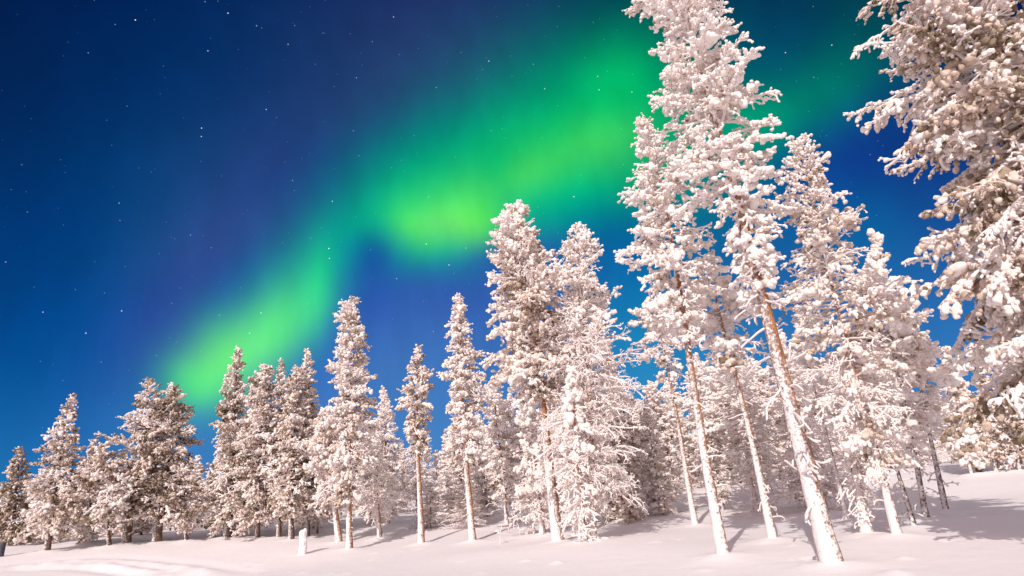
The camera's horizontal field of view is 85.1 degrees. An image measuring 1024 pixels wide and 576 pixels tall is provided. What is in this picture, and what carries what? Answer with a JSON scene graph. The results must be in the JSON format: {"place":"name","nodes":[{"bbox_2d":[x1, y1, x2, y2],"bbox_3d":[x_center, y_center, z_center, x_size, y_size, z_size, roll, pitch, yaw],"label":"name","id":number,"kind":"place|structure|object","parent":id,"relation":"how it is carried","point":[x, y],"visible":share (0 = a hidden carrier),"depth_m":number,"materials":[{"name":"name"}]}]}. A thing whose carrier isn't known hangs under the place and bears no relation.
{"place":"outdoors","nodes":[
{"label":"outdoors","id":0,"kind":"place"},
{"bbox_2d":[0,0,1022,493],"label":"sky","id":1,"kind":"structure","parent":0,"point":[184,183],"materials":[{"name":"blue"}]},
{"bbox_2d":[0,447,1023,575],"bbox_3d":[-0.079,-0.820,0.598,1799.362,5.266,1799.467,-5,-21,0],"label":"snow ground","id":2,"kind":"structure","parent":0,"point":[976,528],"depth_m":19.60,"materials":[{"name":"white snow"}]},
{"bbox_2d":[0,542,6,556],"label":"dark post","id":3,"kind":"object","parent":2,"relation":"on","point":[2,547],"visible":0.97,"depth_m":25.43,"materials":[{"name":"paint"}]},
{"bbox_2d":[0,446,37,545],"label":"spruce tree","id":4,"kind":"object","parent":2,"relation":"on","point":[17,524],"visible":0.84,"depth_m":29.09,"materials":[{"name":"white plant"}]},
{"bbox_2d":[6,482,38,544],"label":"spruce tree","id":5,"kind":"object","parent":2,"relation":"on","point":[27,501],"visible":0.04,"depth_m":34.41,"materials":[{"name":"white plant"}]},
{"bbox_2d":[23,517,42,543],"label":"spruce tree","id":6,"kind":"object","parent":2,"relation":"on","point":[33,538],"visible":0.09,"depth_m":31.47,"materials":[{"name":"white plant"}]},
{"bbox_2d":[31,494,64,544],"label":"spruce tree","id":7,"kind":"object","parent":2,"relation":"on","point":[43,541],"visible":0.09,"depth_m":29.46,"materials":[{"name":"white plant"}]},
{"bbox_2d":[13,393,92,550],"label":"spruce tree","id":8,"kind":"object","parent":2,"relation":"on","point":[56,506],"visible":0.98,"depth_m":27.20,"materials":[{"name":"white plant"}]},
{"bbox_2d":[58,473,88,539],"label":"pine tree","id":9,"kind":"object","parent":2,"relation":"on","point":[73,481],"visible":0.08,"depth_m":32.38,"materials":[{"name":"white plant"}]},
{"bbox_2d":[70,439,110,543],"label":"spruce tree","id":10,"kind":"object","parent":2,"relation":"on","point":[87,533],"visible":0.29,"depth_m":29.09,"materials":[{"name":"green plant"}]},
{"bbox_2d":[67,442,134,545],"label":"pine tree","id":11,"kind":"object","parent":2,"relation":"on","point":[108,520],"visible":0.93,"depth_m":27.57,"materials":[{"name":"white plant"}]},
{"bbox_2d":[82,377,198,542],"bbox_3d":[-19.344,8.848,29.166,4.762,8.891,4.375,-5,-21,0],"label":"pine tree","id":12,"kind":"object","parent":2,"relation":"on","point":[129,465],"visible":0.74,"depth_m":29.20,"materials":[{"name":"white plant"}]},
{"bbox_2d":[132,502,154,534],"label":"spruce tree","id":13,"kind":"object","parent":2,"relation":"on","point":[145,529],"visible":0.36,"depth_m":32.57,"materials":[{"name":"white plant"}]},
{"bbox_2d":[121,382,204,541],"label":"pine tree","id":14,"kind":"object","parent":2,"relation":"on","point":[163,451],"visible":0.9,"depth_m":29.46,"materials":[{"name":"white plant"}]},
{"bbox_2d":[149,460,202,539],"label":"pine tree","id":15,"kind":"object","parent":2,"relation":"on","point":[179,519],"visible":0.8,"depth_m":29.01,"materials":[{"name":"white plant"}]},
{"bbox_2d":[192,476,204,527],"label":"pine tree","id":16,"kind":"object","parent":2,"relation":"on","point":[199,482],"visible":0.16,"depth_m":45.54,"materials":[{"name":"white plant"}]},
{"bbox_2d":[193,455,206,526],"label":"spruce tree","id":17,"kind":"object","parent":2,"relation":"on","point":[196,459],"visible":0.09,"depth_m":61.54,"materials":[{"name":"white plant"}]},
{"bbox_2d":[195,470,210,524],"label":"pine tree","id":18,"kind":"object","parent":2,"relation":"on","point":[207,475],"visible":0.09,"depth_m":50.08,"materials":[{"name":"white plant"}]},
{"bbox_2d":[181,345,260,538],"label":"spruce tree","id":19,"kind":"object","parent":2,"relation":"on","point":[227,426],"visible":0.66,"depth_m":30.58,"materials":[{"name":"white plant"}]},
{"bbox_2d":[210,363,290,537],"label":"spruce tree","id":20,"kind":"object","parent":2,"relation":"on","point":[255,441],"visible":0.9,"depth_m":30.02,"materials":[{"name":"white plant"}]},
{"bbox_2d":[254,358,296,536],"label":"spruce tree","id":21,"kind":"object","parent":2,"relation":"on","point":[280,384],"visible":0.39,"depth_m":30.28,"materials":[{"name":"white plant"}]},
{"bbox_2d":[263,365,316,538],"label":"spruce tree","id":22,"kind":"object","parent":2,"relation":"on","point":[291,458],"visible":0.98,"depth_m":29.53,"materials":[{"name":"white plant"}]},
{"bbox_2d":[298,528,306,554],"bbox_3d":[-9.154,11.174,24.391,0.398,1.225,0.406,-5,-21,0],"label":"snow covered stump","id":23,"kind":"object","parent":2,"relation":"on","point":[302,550],"visible":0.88,"depth_m":24.31,"materials":[{"name":"white snow"}]},
{"bbox_2d":[294,434,329,528],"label":"spruce tree","id":24,"kind":"object","parent":2,"relation":"on","point":[304,523],"visible":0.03,"depth_m":33.51,"materials":[{"name":"white plant"}]},
{"bbox_2d":[286,348,344,535],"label":"spruce tree","id":25,"kind":"object","parent":2,"relation":"on","point":[314,411],"visible":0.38,"depth_m":30.88,"materials":[{"name":"white plant"}]},
{"bbox_2d":[302,430,331,533],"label":"spruce tree","id":26,"kind":"object","parent":2,"relation":"on","point":[316,519],"visible":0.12,"depth_m":31.44,"materials":[{"name":"white plant"}]},
{"bbox_2d":[301,406,358,541],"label":"pine tree","id":27,"kind":"object","parent":2,"relation":"on","point":[319,443],"visible":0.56,"depth_m":27.77,"materials":[{"name":"white plant"}]},
{"bbox_2d":[313,295,382,547],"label":"pine tree","id":28,"kind":"object","parent":2,"relation":"on","point":[345,457],"visible":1,"depth_m":26.70,"materials":[{"name":"white plant"}]},
{"bbox_2d":[352,432,368,516],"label":"spruce tree","id":29,"kind":"object","parent":2,"relation":"on","point":[356,503],"visible":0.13,"depth_m":50.97,"materials":[{"name":"white plant"}]},
{"bbox_2d":[358,433,372,498],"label":"pine tree","id":30,"kind":"object","parent":2,"relation":"on","point":[367,452],"visible":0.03,"depth_m":50.95,"materials":[{"name":"white plant"}]},
{"bbox_2d":[360,450,383,522],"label":"spruce tree","id":31,"kind":"object","parent":2,"relation":"on","point":[366,475],"visible":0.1,"depth_m":35.16,"materials":[{"name":"white plant"}]},
{"bbox_2d":[354,436,409,536],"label":"snow-covered tree","id":32,"kind":"object","parent":2,"relation":"on","point":[376,508],"visible":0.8,"depth_m":28.82,"materials":[{"name":"white snow"}]},
{"bbox_2d":[361,385,406,522],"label":"spruce tree","id":33,"kind":"object","parent":2,"relation":"on","point":[387,449],"visible":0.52,"depth_m":34.85,"materials":[{"name":"white wood"}]},
{"bbox_2d":[380,534,392,539],"bbox_3d":[-6.320,12.512,27.885,0.566,0.346,0.481,-19,-25,31],"label":"snow mound","id":34,"kind":"object","parent":2,"relation":"on","point":[386,537],"visible":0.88,"depth_m":27.72,"materials":[{"name":"white snow"}]},
{"bbox_2d":[384,444,407,510],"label":"spruce tree","id":35,"kind":"object","parent":2,"relation":"on","point":[397,498],"visible":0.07,"depth_m":49.31,"materials":[{"name":"white wood"}]},
{"bbox_2d":[394,443,412,510],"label":"spruce tree","id":36,"kind":"object","parent":2,"relation":"on","point":[400,448],"visible":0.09,"depth_m":68.68,"materials":[{"name":"white plant"}]},
{"bbox_2d":[397,448,416,513],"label":"pine tree","id":37,"kind":"object","parent":2,"relation":"on","point":[405,483],"visible":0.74,"depth_m":54.59,"materials":[{"name":"white plant"}]},
{"bbox_2d":[394,344,434,542],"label":"pine tree","id":38,"kind":"object","parent":2,"relation":"on","point":[418,447],"visible":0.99,"depth_m":27.04,"materials":[{"name":"white plant"}]},
{"bbox_2d":[406,455,430,512],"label":"pine tree","id":39,"kind":"object","parent":2,"relation":"on","point":[412,471],"visible":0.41,"depth_m":56.93,"materials":[{"name":"white plant"}]},
{"bbox_2d":[415,434,438,509],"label":"pine tree","id":40,"kind":"object","parent":2,"relation":"on","point":[425,458],"visible":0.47,"depth_m":64.45,"materials":[{"name":"white plant"}]},
{"bbox_2d":[408,482,455,529],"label":"spruce tree","id":41,"kind":"object","parent":2,"relation":"on","point":[428,515],"visible":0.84,"depth_m":30.89,"materials":[{"name":"white plant"}]},
{"bbox_2d":[426,450,443,505],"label":"pine tree","id":42,"kind":"object","parent":2,"relation":"on","point":[436,474],"visible":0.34,"depth_m":67.10,"materials":[{"name":"white plant"}]},
{"bbox_2d":[422,433,449,507],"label":"spruce tree","id":43,"kind":"object","parent":2,"relation":"on","point":[441,455],"visible":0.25,"depth_m":56.36,"materials":[{"name":"white plant"}]},
{"bbox_2d":[439,438,460,515],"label":"spruce tree","id":44,"kind":"object","parent":2,"relation":"on","point":[448,476],"visible":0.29,"depth_m":35.80,"materials":[{"name":"white plant"}]},
{"bbox_2d":[435,431,491,520],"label":"spruce tree","id":45,"kind":"object","parent":2,"relation":"on","point":[455,478],"visible":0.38,"depth_m":32.48,"materials":[{"name":"white plant"}]},
{"bbox_2d":[436,293,493,540],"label":"pine tree","id":46,"kind":"object","parent":2,"relation":"on","point":[467,452],"visible":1,"depth_m":26.02,"materials":[{"name":"white plant"}]},
{"bbox_2d":[440,478,492,527],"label":"spruce tree","id":47,"kind":"object","parent":2,"relation":"on","point":[460,515],"visible":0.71,"depth_m":29.52,"materials":[{"name":"white wood"}]},
{"bbox_2d":[469,419,497,503],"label":"spruce tree","id":48,"kind":"object","parent":2,"relation":"on","point":[487,460],"visible":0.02,"depth_m":49.34,"materials":[{"name":"white plant"}]},
{"bbox_2d":[471,413,501,516],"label":"spruce tree","id":49,"kind":"object","parent":2,"relation":"on","point":[481,481],"visible":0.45,"depth_m":35.04,"materials":[{"name":"white plant"}]},
{"bbox_2d":[469,377,531,523],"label":"pine tree","id":50,"kind":"object","parent":2,"relation":"on","point":[495,426],"visible":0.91,"depth_m":30.95,"materials":[{"name":"white plant"}]},
{"bbox_2d":[491,398,521,505],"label":"spruce tree","id":51,"kind":"object","parent":2,"relation":"on","point":[512,499],"visible":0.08,"depth_m":55.77,"materials":[{"name":"white plant"}]},
{"bbox_2d":[495,393,531,501],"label":"pine tree","id":52,"kind":"object","parent":2,"relation":"on","point":[509,397],"visible":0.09,"depth_m":53.49,"materials":[{"name":"white plant"}]},
{"bbox_2d":[511,406,557,509],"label":"pine tree","id":53,"kind":"object","parent":2,"relation":"on","point":[518,439],"visible":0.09,"depth_m":31.52,"materials":[{"name":"white plant"}]},
{"bbox_2d":[479,199,592,540],"bbox_3d":[1.023,2.720,22.665,5.411,14.513,4.516,-17,-24,28],"label":"pine tree","id":54,"kind":"object","parent":2,"relation":"on","point":[525,331],"visible":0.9,"depth_m":22.39,"materials":[{"name":"white plant"}]},
{"bbox_2d":[508,402,574,533],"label":"spruce tree","id":55,"kind":"object","parent":2,"relation":"on","point":[538,515],"visible":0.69,"depth_m":24.79,"materials":[{"name":"white wood"}]},
{"bbox_2d":[549,395,564,492],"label":"spruce tree","id":56,"kind":"object","parent":2,"relation":"on","point":[556,445],"visible":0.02,"depth_m":56.07,"materials":[{"name":"white wood"}]},
{"bbox_2d":[547,365,602,540],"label":"spruce tree","id":57,"kind":"object","parent":2,"relation":"on","point":[581,506],"visible":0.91,"depth_m":19.27,"materials":[{"name":"white wood"}]},
{"bbox_2d":[549,375,604,493],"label":"spruce tree","id":58,"kind":"object","parent":2,"relation":"on","point":[557,481],"visible":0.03,"depth_m":41.52,"materials":[{"name":"white wood"}]},
{"bbox_2d":[528,221,654,533],"bbox_3d":[2.959,3.115,21.316,4.924,12.477,4.332,-22,-27,37],"label":"snow-covered tree","id":59,"kind":"object","parent":2,"relation":"on","point":[586,286],"visible":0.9,"depth_m":20.79,"materials":[{"name":"white snow"}]},
{"bbox_2d":[587,339,654,524],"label":"spruce tree","id":60,"kind":"object","parent":2,"relation":"on","point":[624,512],"visible":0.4,"depth_m":26.75,"materials":[{"name":"white wood"}]},
{"bbox_2d":[597,411,651,504],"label":"pine tree","id":61,"kind":"object","parent":2,"relation":"on","point":[637,421],"visible":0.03,"depth_m":33.66,"materials":[{"name":"white plant"}]},
{"bbox_2d":[631,396,644,480],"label":"pine tree","id":62,"kind":"object","parent":2,"relation":"on","point":[636,410],"visible":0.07,"depth_m":58.53,"materials":[{"name":"white plant"}]},
{"bbox_2d":[635,441,665,499],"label":"spruce tree","id":63,"kind":"object","parent":2,"relation":"on","point":[646,493],"visible":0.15,"depth_m":33.45,"materials":[{"name":"white plant"}]},
{"bbox_2d":[635,399,685,514],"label":"spruce tree","id":64,"kind":"object","parent":2,"relation":"on","point":[657,452],"visible":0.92,"depth_m":27.20,"materials":[{"name":"white plant"}]},
{"bbox_2d":[627,292,698,523],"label":"pine tree","id":65,"kind":"object","parent":2,"relation":"on","point":[651,335],"visible":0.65,"depth_m":24.17,"materials":[{"name":"white plant"}]},
{"bbox_2d":[642,380,694,490],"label":"pine tree","id":66,"kind":"object","parent":2,"relation":"on","point":[651,394],"visible":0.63,"depth_m":37.52,"materials":[{"name":"white plant"}]},
{"bbox_2d":[654,402,684,488],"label":"spruce tree","id":67,"kind":"object","parent":2,"relation":"on","point":[675,475],"visible":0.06,"depth_m":38.41,"materials":[{"name":"white plant"}]},
{"bbox_2d":[613,112,730,554],"bbox_3d":[4.377,0.426,14.228,2.563,12.127,2.543,-18,-24,29],"label":"pine tree","id":68,"kind":"object","parent":2,"relation":"on","point":[648,182],"visible":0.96,"depth_m":14.59,"materials":[{"name":"white plant"}]},
{"bbox_2d":[659,378,694,484],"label":"spruce tree","id":69,"kind":"object","parent":2,"relation":"on","point":[667,380],"visible":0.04,"depth_m":58.07,"materials":[{"name":"white plant"}]},
{"bbox_2d":[665,391,695,484],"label":"spruce tree","id":70,"kind":"object","parent":2,"relation":"on","point":[668,399],"visible":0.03,"depth_m":50.53,"materials":[{"name":"white wood"}]},
{"bbox_2d":[666,433,706,507],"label":"pine tree","id":71,"kind":"object","parent":2,"relation":"on","point":[698,480],"visible":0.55,"depth_m":27.50,"materials":[{"name":"white plant"}]},
{"bbox_2d":[668,408,704,487],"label":"pine tree","id":72,"kind":"object","parent":2,"relation":"on","point":[684,428],"visible":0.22,"depth_m":46.62,"materials":[{"name":"white plant"}]},
{"bbox_2d":[678,359,730,479],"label":"pine tree","id":73,"kind":"object","parent":2,"relation":"on","point":[688,404],"visible":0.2,"depth_m":38.75,"materials":[{"name":"white plant"}]},
{"bbox_2d":[683,364,729,485],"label":"spruce tree","id":74,"kind":"object","parent":2,"relation":"on","point":[695,443],"visible":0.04,"depth_m":47.40,"materials":[{"name":"white plant"}]},
{"bbox_2d":[680,352,740,476],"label":"pine tree","id":75,"kind":"object","parent":2,"relation":"on","point":[697,358],"visible":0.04,"depth_m":41.75,"materials":[{"name":"white plant"}]},
{"bbox_2d":[698,425,737,509],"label":"spruce tree","id":76,"kind":"object","parent":2,"relation":"on","point":[720,473],"visible":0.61,"depth_m":26.97,"materials":[{"name":"white plant"}]},
{"bbox_2d":[688,351,772,512],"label":"pine tree","id":77,"kind":"object","parent":2,"relation":"on","point":[715,387],"visible":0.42,"depth_m":26.13,"materials":[{"name":"white plant"}]},
{"bbox_2d":[621,0,843,563],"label":"pine tree","id":78,"kind":"object","parent":2,"relation":"on","point":[722,97],"visible":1,"depth_m":12.66,"materials":[{"name":"white plant"}]},
{"bbox_2d":[680,249,785,537],"bbox_3d":[6.199,2.777,15.484,2.478,8.334,1.894,-5,-21,0],"label":"pine tree","id":79,"kind":"object","parent":2,"relation":"on","point":[727,342],"visible":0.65,"depth_m":15.63,"materials":[{"name":"white plant"}]},
{"bbox_2d":[715,343,787,495],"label":"pine tree","id":80,"kind":"object","parent":2,"relation":"on","point":[756,378],"visible":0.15,"depth_m":29.96,"materials":[{"name":"white plant"}]},
{"bbox_2d":[715,368,796,506],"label":"pine tree","id":81,"kind":"object","parent":2,"relation":"on","point":[733,424],"visible":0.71,"depth_m":24.02,"materials":[{"name":"white plant"}]},
{"bbox_2d":[747,358,790,480],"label":"pine tree","id":82,"kind":"object","parent":2,"relation":"on","point":[765,386],"visible":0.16,"depth_m":48.43,"materials":[{"name":"white plant"}]},
{"bbox_2d":[765,420,787,477],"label":"pine tree","id":83,"kind":"object","parent":2,"relation":"on","point":[781,444],"visible":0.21,"depth_m":37.26,"materials":[{"name":"white plant"}]},
{"bbox_2d":[762,366,792,474],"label":"spruce tree","id":84,"kind":"object","parent":2,"relation":"on","point":[771,379],"visible":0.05,"depth_m":52.87,"materials":[{"name":"white plant"}]},
{"bbox_2d":[781,468,825,505],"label":"spruce tree","id":85,"kind":"object","parent":2,"relation":"on","point":[795,482],"visible":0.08,"depth_m":24.81,"materials":[{"name":"white plant"}]},
{"bbox_2d":[768,332,843,489],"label":"spruce tree","id":86,"kind":"object","parent":2,"relation":"on","point":[790,444],"visible":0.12,"depth_m":29.27,"materials":[{"name":"white wood"}]},
{"bbox_2d":[756,329,873,510],"bbox_3d":[12.112,5.489,23.512,3.816,7.737,3.773,4,-23,-24],"label":"spruce tree","id":87,"kind":"object","parent":2,"relation":"on","point":[782,425],"visible":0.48,"depth_m":22.86,"materials":[{"name":"white wood"}]},
{"bbox_2d":[788,317,849,519],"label":"pine tree","id":88,"kind":"object","parent":2,"relation":"on","point":[796,340],"visible":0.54,"depth_m":18.34,"materials":[{"name":"white plant"}]},
{"bbox_2d":[810,377,845,469],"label":"spruce tree","id":89,"kind":"object","parent":2,"relation":"on","point":[826,394],"visible":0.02,"depth_m":48.15,"materials":[{"name":"white plant"}]},
{"bbox_2d":[820,428,850,477],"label":"spruce tree","id":90,"kind":"object","parent":2,"relation":"on","point":[837,456],"visible":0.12,"depth_m":31.55,"materials":[{"name":"white wood"}]},
{"bbox_2d":[818,357,867,468],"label":"spruce tree","id":91,"kind":"object","parent":2,"relation":"on","point":[834,378],"visible":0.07,"depth_m":48.28,"materials":[{"name":"white plant"}]},
{"bbox_2d":[756,132,933,533],"bbox_3d":[8.091,0.680,13.733,3.094,10.642,3.636,-5,-21,0],"label":"spruce tree","id":92,"kind":"object","parent":2,"relation":"on","point":[845,356],"visible":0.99,"depth_m":13.58,"materials":[{"name":"white wood"}]},
{"bbox_2d":[837,423,879,532],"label":"spruce tree","id":93,"kind":"object","parent":2,"relation":"on","point":[863,515],"visible":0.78,"depth_m":13.42,"materials":[{"name":"white wood"}]},
{"bbox_2d":[837,370,903,472],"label":"pine tree","id":94,"kind":"object","parent":2,"relation":"on","point":[847,396],"visible":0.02,"depth_m":34.59,"materials":[{"name":"white plant"}]},
{"bbox_2d":[847,342,926,525],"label":"pine tree","id":95,"kind":"object","parent":2,"relation":"on","point":[899,482],"visible":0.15,"depth_m":14.33,"materials":[{"name":"white plant"}]},
{"bbox_2d":[877,384,921,467],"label":"spruce tree","id":96,"kind":"object","parent":2,"relation":"on","point":[898,444],"visible":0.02,"depth_m":44.65,"materials":[{"name":"white plant"}]},
{"bbox_2d":[850,228,959,517],"bbox_3d":[11.433,2.310,16.474,2.612,8.987,2.610,-5,-21,0],"label":"spruce tree","id":97,"kind":"object","parent":2,"relation":"on","point":[898,336],"visible":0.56,"depth_m":16.13,"materials":[{"name":"white plant"}]},
{"bbox_2d":[884,306,974,508],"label":"pine tree","id":98,"kind":"object","parent":2,"relation":"on","point":[932,389],"visible":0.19,"depth_m":18.09,"materials":[{"name":"white plant"}]},
{"bbox_2d":[910,401,950,465],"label":"spruce tree","id":99,"kind":"object","parent":2,"relation":"on","point":[926,441],"visible":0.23,"depth_m":41.62,"materials":[{"name":"white plant"}]},
{"bbox_2d":[843,0,1023,446],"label":"pine tree","id":100,"kind":"object","parent":2,"relation":"on","point":[991,277],"visible":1,"depth_m":9.42,"materials":[{"name":"white plant"}]},
{"bbox_2d":[933,400,953,464],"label":"pine tree","id":101,"kind":"object","parent":2,"relation":"on","point":[949,453],"visible":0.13,"depth_m":43.13,"materials":[{"name":"white plant"}]},
{"bbox_2d":[939,346,1003,473],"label":"spruce tree","id":102,"kind":"object","parent":2,"relation":"on","point":[971,455],"visible":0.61,"depth_m":27.16,"materials":[{"name":"white plant"}]},
{"bbox_2d":[958,389,988,435],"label":"spruce tree","id":103,"kind":"object","parent":2,"relation":"on","point":[968,397],"visible":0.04,"depth_m":42.72,"materials":[{"name":"white plant"}]},
{"bbox_2d":[971,339,1013,470],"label":"spruce tree","id":104,"kind":"object","parent":2,"relation":"on","point":[988,439],"visible":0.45,"depth_m":26.56,"materials":[{"name":"white plant"}]},
{"bbox_2d":[989,335,1023,469],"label":"spruce tree","id":105,"kind":"object","parent":2,"relation":"on","point":[1013,425],"visible":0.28,"depth_m":25.77,"materials":[{"name":"white plant"}]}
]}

